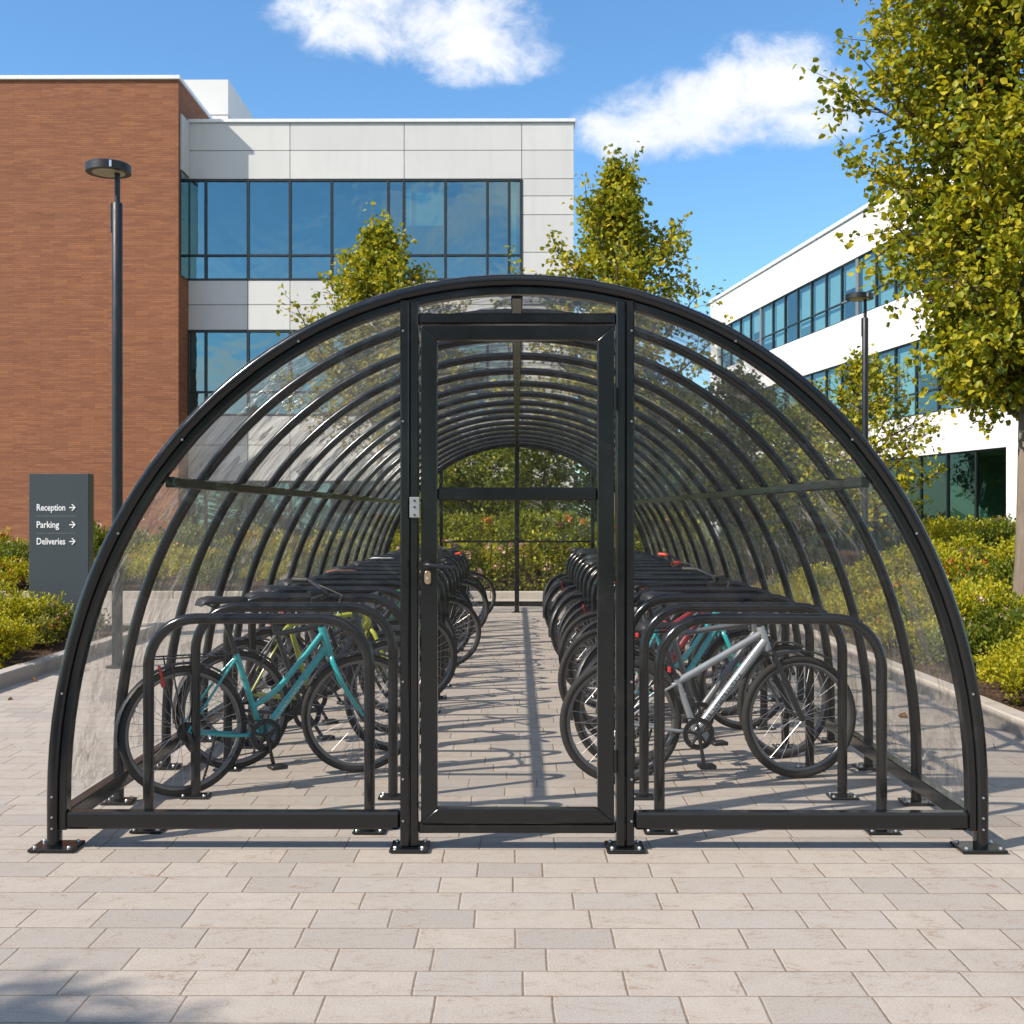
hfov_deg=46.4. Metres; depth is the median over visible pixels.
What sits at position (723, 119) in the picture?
sky
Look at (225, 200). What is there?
window
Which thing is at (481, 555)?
shrub
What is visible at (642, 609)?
bicycle hoop
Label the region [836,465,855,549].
window
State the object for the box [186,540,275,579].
shrub
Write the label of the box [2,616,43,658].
shrub
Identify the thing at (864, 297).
street lamp
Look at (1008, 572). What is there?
shrub
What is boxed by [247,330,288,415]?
window
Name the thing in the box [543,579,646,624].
bicycle
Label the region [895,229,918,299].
window
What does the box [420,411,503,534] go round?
tree
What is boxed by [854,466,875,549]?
window
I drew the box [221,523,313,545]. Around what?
shrub
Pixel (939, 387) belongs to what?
window
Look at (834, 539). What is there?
window
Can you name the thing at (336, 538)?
shrub
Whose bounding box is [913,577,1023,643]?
shrub
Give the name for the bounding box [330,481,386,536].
window
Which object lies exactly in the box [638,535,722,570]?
shrub
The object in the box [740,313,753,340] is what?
window
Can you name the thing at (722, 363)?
window
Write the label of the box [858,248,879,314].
window
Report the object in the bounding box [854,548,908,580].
shrub
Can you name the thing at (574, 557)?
bicycle hoop
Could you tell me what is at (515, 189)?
window
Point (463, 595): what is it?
bicycle
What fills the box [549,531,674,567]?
shrub
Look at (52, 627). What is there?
shrub
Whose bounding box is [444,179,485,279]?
window
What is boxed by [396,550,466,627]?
bicycle hoop
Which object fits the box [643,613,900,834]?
bicycle hoop
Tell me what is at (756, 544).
shrub
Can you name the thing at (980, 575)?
shrub
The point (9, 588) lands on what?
shrub
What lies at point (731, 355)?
window
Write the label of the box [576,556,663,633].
bicycle hoop
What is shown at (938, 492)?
window
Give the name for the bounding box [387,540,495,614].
bicycle
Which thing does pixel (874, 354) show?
window
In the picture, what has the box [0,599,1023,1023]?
paving
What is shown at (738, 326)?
window
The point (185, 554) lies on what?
shrub
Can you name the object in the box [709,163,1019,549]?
white building
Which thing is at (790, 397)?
window
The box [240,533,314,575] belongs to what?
shrub
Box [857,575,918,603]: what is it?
shrub
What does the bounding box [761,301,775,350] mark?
window
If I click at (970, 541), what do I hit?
shrub
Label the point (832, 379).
window
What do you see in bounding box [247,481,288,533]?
window
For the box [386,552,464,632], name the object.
bicycle hoop
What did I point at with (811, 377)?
window
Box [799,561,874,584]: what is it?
shrub
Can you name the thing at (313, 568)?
shrub
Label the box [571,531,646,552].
shrub
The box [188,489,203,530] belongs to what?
window
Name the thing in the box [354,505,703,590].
hedge
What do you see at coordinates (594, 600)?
bicycle hoop
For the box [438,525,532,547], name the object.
shrub
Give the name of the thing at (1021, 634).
shrub
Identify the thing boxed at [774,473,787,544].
window
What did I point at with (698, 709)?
bicycle
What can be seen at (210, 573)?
shrub
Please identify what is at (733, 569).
shrub
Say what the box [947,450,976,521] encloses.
window
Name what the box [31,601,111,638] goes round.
shrub
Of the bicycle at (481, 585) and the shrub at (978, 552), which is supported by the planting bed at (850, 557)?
the shrub at (978, 552)
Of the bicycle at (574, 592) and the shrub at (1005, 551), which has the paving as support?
the bicycle at (574, 592)
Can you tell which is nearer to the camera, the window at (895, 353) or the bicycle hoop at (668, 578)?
the bicycle hoop at (668, 578)
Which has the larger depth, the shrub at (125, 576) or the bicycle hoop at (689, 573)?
the shrub at (125, 576)
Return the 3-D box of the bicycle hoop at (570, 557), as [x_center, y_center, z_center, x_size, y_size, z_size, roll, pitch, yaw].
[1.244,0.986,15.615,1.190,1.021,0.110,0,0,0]
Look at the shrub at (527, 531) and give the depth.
26.27 m
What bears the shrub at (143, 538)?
on the planting bed at (131, 585)
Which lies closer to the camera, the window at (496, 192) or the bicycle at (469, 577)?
the bicycle at (469, 577)
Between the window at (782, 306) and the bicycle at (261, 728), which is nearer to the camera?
the bicycle at (261, 728)
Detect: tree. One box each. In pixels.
[270,201,479,546]
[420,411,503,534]
[443,421,561,533]
[478,141,732,543]
[479,414,596,570]
[574,374,673,520]
[579,379,729,532]
[645,389,746,519]
[670,358,816,534]
[728,398,859,545]
[774,343,951,563]
[792,0,1023,599]
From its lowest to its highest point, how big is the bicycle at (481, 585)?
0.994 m
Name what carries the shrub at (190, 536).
on the planting bed at (131, 585)
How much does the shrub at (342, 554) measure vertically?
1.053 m
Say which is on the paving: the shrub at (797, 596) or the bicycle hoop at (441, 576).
the bicycle hoop at (441, 576)
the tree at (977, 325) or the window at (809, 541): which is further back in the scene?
the window at (809, 541)
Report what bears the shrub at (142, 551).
on the planting bed at (131, 585)
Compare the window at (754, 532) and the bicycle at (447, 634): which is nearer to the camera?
the bicycle at (447, 634)
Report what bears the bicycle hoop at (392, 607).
on the paving
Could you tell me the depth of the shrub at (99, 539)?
24.48 m
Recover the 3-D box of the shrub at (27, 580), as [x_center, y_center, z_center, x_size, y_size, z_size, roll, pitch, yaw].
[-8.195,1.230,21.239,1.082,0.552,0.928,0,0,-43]
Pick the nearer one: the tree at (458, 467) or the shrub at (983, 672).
the shrub at (983, 672)
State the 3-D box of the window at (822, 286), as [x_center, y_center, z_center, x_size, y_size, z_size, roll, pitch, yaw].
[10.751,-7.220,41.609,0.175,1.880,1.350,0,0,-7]
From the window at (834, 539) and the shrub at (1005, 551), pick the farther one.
the window at (834, 539)
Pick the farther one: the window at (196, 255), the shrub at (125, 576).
the window at (196, 255)
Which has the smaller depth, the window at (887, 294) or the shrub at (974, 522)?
the shrub at (974, 522)
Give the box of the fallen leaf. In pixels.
[898,712,907,717]
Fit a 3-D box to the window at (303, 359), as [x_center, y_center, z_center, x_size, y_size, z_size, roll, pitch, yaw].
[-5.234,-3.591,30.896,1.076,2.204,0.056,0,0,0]
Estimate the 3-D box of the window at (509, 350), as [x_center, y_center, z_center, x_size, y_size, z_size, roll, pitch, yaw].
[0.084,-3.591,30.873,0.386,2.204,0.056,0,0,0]
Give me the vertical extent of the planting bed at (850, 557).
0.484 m
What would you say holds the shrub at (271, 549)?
on the planting bed at (131, 585)
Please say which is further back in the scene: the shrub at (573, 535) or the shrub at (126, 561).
the shrub at (573, 535)
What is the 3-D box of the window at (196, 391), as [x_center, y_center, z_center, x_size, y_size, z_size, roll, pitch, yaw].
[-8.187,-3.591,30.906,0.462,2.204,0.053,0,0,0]
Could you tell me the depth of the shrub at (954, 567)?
15.82 m
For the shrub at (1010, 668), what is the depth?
8.69 m
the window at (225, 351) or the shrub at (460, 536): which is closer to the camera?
the shrub at (460, 536)
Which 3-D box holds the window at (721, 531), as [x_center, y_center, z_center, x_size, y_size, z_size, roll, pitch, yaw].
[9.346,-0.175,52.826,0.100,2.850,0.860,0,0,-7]
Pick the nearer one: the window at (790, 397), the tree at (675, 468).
the tree at (675, 468)
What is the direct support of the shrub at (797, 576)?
on the planting bed at (850, 557)
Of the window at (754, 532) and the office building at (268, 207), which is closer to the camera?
the office building at (268, 207)
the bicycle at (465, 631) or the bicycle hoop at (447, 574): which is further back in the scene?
the bicycle at (465, 631)
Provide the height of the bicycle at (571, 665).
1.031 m
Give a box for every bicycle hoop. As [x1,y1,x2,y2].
[129,613,385,833]
[178,602,399,799]
[213,594,399,771]
[243,587,420,748]
[271,581,420,727]
[288,575,440,712]
[305,571,446,698]
[321,567,450,686]
[330,564,454,674]
[341,561,458,665]
[364,558,460,657]
[377,556,463,650]
[383,554,462,642]
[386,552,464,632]
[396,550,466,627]
[399,548,469,621]
[566,548,647,614]
[568,550,642,577]
[569,552,648,637]
[570,554,655,642]
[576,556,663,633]
[576,558,684,657]
[578,561,698,666]
[586,564,704,663]
[588,567,717,686]
[591,571,736,698]
[596,575,755,712]
[614,581,775,729]
[614,587,795,748]
[634,594,824,771]
[634,603,859,799]
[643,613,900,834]
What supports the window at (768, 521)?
in the white building at (794, 309)
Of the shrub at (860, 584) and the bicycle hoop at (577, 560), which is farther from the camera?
the shrub at (860, 584)
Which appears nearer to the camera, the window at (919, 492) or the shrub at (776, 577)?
the shrub at (776, 577)
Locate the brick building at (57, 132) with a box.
[0,75,212,567]
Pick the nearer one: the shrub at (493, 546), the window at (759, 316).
the shrub at (493, 546)
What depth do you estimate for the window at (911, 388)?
34.89 m
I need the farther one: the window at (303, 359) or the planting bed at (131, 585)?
the window at (303, 359)
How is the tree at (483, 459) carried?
on the paving
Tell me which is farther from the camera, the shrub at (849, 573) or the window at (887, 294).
the window at (887, 294)
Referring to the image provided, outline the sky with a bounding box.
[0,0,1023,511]
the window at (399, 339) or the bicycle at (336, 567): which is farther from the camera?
the window at (399, 339)
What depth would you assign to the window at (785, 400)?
45.64 m
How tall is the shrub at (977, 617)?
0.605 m
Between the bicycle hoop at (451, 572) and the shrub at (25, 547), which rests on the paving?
the bicycle hoop at (451, 572)
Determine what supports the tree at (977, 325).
on the planting bed at (850, 557)
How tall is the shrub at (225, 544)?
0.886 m
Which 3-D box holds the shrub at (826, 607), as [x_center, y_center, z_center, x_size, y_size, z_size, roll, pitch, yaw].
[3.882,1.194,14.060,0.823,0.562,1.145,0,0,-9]
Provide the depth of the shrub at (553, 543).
24.15 m
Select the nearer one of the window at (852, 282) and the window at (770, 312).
the window at (852, 282)
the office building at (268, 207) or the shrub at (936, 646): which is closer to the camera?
the shrub at (936, 646)
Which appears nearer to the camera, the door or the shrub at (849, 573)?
the door
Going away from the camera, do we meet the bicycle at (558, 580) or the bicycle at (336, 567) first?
the bicycle at (336, 567)
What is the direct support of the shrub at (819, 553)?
on the planting bed at (850, 557)
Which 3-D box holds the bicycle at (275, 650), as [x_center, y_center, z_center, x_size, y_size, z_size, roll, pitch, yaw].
[-1.280,0.984,7.921,1.660,1.032,0.568,0,0,-15]
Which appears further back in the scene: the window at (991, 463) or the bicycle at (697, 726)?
the window at (991, 463)
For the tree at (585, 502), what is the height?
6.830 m
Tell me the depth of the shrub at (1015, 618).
10.85 m
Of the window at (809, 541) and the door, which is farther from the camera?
the window at (809, 541)
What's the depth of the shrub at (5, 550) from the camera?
22.47 m
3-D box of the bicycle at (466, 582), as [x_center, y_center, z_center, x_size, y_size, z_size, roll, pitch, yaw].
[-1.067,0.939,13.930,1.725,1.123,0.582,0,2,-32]
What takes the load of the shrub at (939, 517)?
on the planting bed at (850, 557)
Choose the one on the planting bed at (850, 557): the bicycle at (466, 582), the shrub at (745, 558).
the shrub at (745, 558)
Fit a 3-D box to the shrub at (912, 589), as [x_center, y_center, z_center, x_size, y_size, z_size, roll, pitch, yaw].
[4.839,1.016,13.360,1.512,0.742,1.087,0,0,-18]
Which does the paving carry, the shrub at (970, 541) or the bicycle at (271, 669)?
the bicycle at (271, 669)
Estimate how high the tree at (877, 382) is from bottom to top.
4.053 m
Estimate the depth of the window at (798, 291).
43.62 m
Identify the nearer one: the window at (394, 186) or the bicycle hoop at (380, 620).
the bicycle hoop at (380, 620)
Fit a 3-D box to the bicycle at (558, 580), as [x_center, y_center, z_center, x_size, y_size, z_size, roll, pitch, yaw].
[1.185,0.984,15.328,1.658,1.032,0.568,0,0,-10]
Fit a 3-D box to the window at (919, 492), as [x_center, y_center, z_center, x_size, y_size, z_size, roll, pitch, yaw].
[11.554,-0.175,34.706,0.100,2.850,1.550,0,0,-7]
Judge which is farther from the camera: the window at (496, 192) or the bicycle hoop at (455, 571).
the window at (496, 192)
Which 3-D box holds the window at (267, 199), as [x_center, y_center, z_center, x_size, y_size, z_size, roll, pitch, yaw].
[-6.316,-7.293,30.898,1.086,2.605,0.055,0,0,0]
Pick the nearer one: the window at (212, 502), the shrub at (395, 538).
the shrub at (395, 538)
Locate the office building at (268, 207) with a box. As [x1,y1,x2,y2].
[180,80,575,568]
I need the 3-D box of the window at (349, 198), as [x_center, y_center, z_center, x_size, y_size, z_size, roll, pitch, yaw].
[-3.964,-7.293,30.890,1.466,2.605,0.057,0,0,0]
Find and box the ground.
[580,514,710,540]
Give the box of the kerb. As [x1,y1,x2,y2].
[0,591,1023,738]
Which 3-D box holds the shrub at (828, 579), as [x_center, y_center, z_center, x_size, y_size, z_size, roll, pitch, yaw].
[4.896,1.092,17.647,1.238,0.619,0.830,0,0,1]
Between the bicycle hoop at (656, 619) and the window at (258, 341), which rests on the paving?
the bicycle hoop at (656, 619)
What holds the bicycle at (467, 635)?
on the paving
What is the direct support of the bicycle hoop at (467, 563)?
on the paving
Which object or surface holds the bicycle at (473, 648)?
on the paving
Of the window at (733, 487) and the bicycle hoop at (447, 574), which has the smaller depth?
the bicycle hoop at (447, 574)
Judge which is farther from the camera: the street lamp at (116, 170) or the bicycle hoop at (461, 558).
the bicycle hoop at (461, 558)
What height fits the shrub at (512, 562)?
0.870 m
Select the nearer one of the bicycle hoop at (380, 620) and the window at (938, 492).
the bicycle hoop at (380, 620)
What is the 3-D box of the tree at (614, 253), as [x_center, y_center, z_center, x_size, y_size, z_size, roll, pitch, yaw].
[1.878,-2.770,22.797,4.778,8.441,4.232,0,0,-29]
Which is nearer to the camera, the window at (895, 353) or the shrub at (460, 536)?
the shrub at (460, 536)
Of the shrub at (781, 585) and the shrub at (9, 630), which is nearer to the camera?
the shrub at (9, 630)
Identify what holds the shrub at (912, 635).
on the planting bed at (850, 557)
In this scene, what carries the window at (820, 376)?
in the white building at (794, 309)
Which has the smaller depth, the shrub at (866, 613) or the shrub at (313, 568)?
the shrub at (866, 613)
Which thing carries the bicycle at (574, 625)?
on the paving
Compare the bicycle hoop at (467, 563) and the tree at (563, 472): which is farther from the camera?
the tree at (563, 472)
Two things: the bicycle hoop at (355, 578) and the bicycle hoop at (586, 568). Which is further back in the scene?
the bicycle hoop at (586, 568)
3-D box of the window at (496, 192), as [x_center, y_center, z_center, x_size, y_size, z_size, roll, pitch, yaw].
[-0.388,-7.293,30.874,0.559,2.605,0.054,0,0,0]
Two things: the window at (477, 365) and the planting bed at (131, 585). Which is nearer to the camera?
the planting bed at (131, 585)
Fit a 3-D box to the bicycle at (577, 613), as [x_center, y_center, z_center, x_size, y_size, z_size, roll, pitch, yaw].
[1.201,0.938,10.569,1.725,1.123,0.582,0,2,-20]
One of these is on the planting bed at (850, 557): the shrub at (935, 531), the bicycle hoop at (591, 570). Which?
the shrub at (935, 531)
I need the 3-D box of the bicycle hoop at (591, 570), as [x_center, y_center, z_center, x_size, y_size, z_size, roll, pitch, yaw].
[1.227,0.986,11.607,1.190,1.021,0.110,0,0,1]
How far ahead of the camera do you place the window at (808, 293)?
42.96 m
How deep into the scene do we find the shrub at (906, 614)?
12.57 m
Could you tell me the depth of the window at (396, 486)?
30.91 m
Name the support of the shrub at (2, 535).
on the planting bed at (131, 585)
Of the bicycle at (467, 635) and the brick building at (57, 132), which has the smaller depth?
the bicycle at (467, 635)
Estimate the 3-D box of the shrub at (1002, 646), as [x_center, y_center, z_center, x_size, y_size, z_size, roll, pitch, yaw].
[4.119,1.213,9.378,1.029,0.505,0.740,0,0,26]
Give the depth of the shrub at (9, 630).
11.00 m
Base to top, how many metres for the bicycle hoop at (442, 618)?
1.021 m
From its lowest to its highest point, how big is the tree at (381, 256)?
7.800 m
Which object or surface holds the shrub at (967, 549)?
on the planting bed at (850, 557)
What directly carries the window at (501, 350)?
in the office building at (268, 207)
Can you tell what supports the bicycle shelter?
on the paving
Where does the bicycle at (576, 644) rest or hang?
on the paving
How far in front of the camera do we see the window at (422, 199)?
30.90 m
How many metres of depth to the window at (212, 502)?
30.93 m
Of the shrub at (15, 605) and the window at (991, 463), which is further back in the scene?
the window at (991, 463)
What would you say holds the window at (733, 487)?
in the white building at (794, 309)
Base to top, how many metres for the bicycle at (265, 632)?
1.032 m
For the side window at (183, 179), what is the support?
in the office building at (268, 207)
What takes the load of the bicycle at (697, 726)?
on the paving
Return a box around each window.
[180,171,187,279]
[188,180,203,280]
[188,330,203,415]
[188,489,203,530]
[204,179,246,280]
[204,330,246,415]
[204,481,246,546]
[247,179,288,279]
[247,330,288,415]
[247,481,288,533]
[289,179,329,279]
[289,330,329,415]
[289,481,329,539]
[330,179,386,279]
[330,330,386,415]
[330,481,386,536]
[387,179,401,275]
[387,339,399,410]
[387,481,399,539]
[402,179,443,279]
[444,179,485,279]
[444,345,485,415]
[448,481,485,536]
[486,179,507,274]
[486,343,507,414]
[508,179,522,274]
[508,343,522,407]
[718,348,723,366]
[720,506,725,537]
[721,323,733,367]
[726,487,735,537]
[731,319,742,365]
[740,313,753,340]
[749,474,760,542]
[751,308,763,345]
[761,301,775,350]
[761,503,773,540]
[773,295,787,348]
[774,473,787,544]
[776,384,787,439]
[785,288,799,343]
[789,394,796,405]
[798,282,814,338]
[803,374,814,383]
[803,470,818,546]
[811,274,829,333]
[811,369,829,397]
[819,464,836,547]
[826,266,844,327]
[826,365,844,408]
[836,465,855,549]
[842,257,860,320]
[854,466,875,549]
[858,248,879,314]
[859,354,879,419]
[876,238,898,307]
[876,348,898,421]
[876,458,897,549]
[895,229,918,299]
[895,342,919,417]
[897,456,921,547]
[916,336,942,414]
[921,453,947,524]
[938,387,965,411]
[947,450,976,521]
[976,447,1005,521]
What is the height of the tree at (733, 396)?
6.180 m
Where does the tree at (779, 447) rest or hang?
on the planting bed at (850, 557)
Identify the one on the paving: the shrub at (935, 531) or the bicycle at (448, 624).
the bicycle at (448, 624)
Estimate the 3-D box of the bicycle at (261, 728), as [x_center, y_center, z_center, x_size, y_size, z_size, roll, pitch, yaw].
[-1.300,0.938,6.552,0.545,1.123,1.662,0,0,44]
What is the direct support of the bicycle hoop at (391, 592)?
on the paving
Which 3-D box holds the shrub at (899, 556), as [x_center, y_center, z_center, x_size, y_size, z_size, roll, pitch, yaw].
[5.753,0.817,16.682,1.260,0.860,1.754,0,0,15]
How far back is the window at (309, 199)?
30.92 m
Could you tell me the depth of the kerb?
10.94 m
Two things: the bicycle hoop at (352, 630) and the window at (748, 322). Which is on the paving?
the bicycle hoop at (352, 630)
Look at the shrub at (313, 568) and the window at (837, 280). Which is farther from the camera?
the window at (837, 280)
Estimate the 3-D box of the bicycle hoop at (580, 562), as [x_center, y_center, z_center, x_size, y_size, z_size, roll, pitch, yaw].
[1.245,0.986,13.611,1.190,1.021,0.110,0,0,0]
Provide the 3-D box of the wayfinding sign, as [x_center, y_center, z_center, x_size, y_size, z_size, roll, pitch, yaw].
[-5.319,0.550,14.104,0.702,2.000,0.176,0,0,0]
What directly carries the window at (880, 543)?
in the white building at (794, 309)
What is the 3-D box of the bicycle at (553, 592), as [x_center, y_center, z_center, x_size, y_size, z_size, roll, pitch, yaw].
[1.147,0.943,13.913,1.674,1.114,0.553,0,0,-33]
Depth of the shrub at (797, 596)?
16.04 m
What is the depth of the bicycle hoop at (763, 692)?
8.24 m
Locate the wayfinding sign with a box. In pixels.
[29,474,93,629]
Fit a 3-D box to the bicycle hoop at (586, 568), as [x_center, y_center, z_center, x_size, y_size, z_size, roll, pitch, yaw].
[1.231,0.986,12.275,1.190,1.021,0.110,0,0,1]
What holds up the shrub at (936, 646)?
on the planting bed at (850, 557)
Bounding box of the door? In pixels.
[421,325,616,822]
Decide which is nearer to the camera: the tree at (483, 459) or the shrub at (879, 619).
the shrub at (879, 619)
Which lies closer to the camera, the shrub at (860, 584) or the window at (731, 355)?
the shrub at (860, 584)
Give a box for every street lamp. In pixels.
[85,158,131,668]
[845,292,873,566]
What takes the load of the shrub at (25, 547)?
on the planting bed at (131, 585)
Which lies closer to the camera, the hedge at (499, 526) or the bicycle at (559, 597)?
the bicycle at (559, 597)
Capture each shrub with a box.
[0,526,28,548]
[0,536,28,582]
[0,538,28,558]
[0,554,28,585]
[0,578,26,601]
[0,590,74,620]
[0,610,41,667]
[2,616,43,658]
[3,594,71,631]
[13,611,68,648]
[19,571,28,588]
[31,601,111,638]
[94,520,141,558]
[94,557,136,582]
[94,559,133,590]
[95,522,180,552]
[99,538,192,577]
[123,554,188,588]
[140,544,224,580]
[153,514,230,573]
[180,553,252,590]
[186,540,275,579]
[211,541,267,560]
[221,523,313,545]
[238,556,302,584]
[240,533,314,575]
[255,539,339,576]
[285,551,348,577]
[311,525,375,555]
[320,532,399,563]
[385,532,420,548]
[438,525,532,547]
[438,537,514,575]
[459,542,489,567]
[469,542,555,582]
[485,526,584,575]
[504,521,590,572]
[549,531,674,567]
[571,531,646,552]
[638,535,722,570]
[675,538,764,580]
[683,540,738,576]
[703,526,792,570]
[755,578,806,590]
[758,573,793,585]
[760,539,843,573]
[769,581,826,598]
[770,564,835,586]
[780,586,835,612]
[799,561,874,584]
[803,566,876,590]
[807,588,881,630]
[820,569,873,600]
[824,594,904,637]
[827,570,916,597]
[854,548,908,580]
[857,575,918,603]
[861,537,908,579]
[865,613,925,653]
[866,602,928,649]
[869,613,942,665]
[883,539,972,578]
[896,570,1013,619]
[903,513,990,540]
[910,612,1011,675]
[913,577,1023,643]
[925,514,1015,545]
[929,531,988,553]
[939,513,1015,549]
[941,552,1003,583]
[946,544,980,558]
[947,515,1008,530]
[950,551,1014,606]
[952,569,1011,596]
[959,547,1005,569]
[961,596,1022,642]
[968,595,1023,661]
[971,634,1020,682]
[974,639,1023,706]
[976,653,1004,683]
[982,534,1014,573]
[1007,610,1023,646]
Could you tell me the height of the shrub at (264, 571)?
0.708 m
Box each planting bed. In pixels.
[0,568,596,590]
[0,625,141,668]
[720,549,1023,711]
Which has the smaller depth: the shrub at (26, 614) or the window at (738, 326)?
the shrub at (26, 614)
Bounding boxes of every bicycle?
[114,577,399,796]
[172,591,420,767]
[190,585,420,745]
[221,579,420,723]
[245,590,456,706]
[278,569,456,696]
[286,566,451,683]
[311,554,480,669]
[327,564,472,653]
[336,557,473,651]
[338,555,472,641]
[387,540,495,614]
[387,545,488,634]
[420,572,486,625]
[454,552,484,629]
[542,547,636,621]
[543,549,647,641]
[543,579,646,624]
[548,560,653,663]
[549,549,588,626]
[549,555,658,646]
[555,570,656,654]
[557,552,736,677]
[557,563,699,669]
[558,590,740,695]
[558,600,759,724]
[559,602,855,782]
[566,574,751,708]
[570,591,828,765]
[573,567,790,743]
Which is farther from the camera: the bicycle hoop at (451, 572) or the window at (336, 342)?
the window at (336, 342)
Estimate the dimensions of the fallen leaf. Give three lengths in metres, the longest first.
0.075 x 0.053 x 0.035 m
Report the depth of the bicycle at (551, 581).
15.67 m
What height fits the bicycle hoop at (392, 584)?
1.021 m
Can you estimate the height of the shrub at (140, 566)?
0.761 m
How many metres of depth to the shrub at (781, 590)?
16.94 m
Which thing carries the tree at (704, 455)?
on the ground
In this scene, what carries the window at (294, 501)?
in the office building at (268, 207)
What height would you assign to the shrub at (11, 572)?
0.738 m
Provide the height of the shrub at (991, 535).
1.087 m
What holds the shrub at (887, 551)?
on the planting bed at (850, 557)
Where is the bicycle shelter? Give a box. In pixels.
[27,274,1007,853]
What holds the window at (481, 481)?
in the office building at (268, 207)
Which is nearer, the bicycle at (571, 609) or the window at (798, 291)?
the bicycle at (571, 609)
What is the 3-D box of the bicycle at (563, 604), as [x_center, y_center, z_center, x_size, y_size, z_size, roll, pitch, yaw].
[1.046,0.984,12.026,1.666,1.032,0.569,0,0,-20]
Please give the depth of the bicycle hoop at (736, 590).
7.58 m
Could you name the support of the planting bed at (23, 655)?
on the paving
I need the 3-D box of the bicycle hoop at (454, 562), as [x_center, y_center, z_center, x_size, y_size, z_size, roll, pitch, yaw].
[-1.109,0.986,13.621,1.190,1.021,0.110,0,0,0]
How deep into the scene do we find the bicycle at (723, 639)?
8.10 m
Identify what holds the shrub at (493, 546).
on the planting bed at (131, 585)
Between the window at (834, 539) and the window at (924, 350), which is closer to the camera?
the window at (924, 350)
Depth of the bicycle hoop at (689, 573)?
9.58 m
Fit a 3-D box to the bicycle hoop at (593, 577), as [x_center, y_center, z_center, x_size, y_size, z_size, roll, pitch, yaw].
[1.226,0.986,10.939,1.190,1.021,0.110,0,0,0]

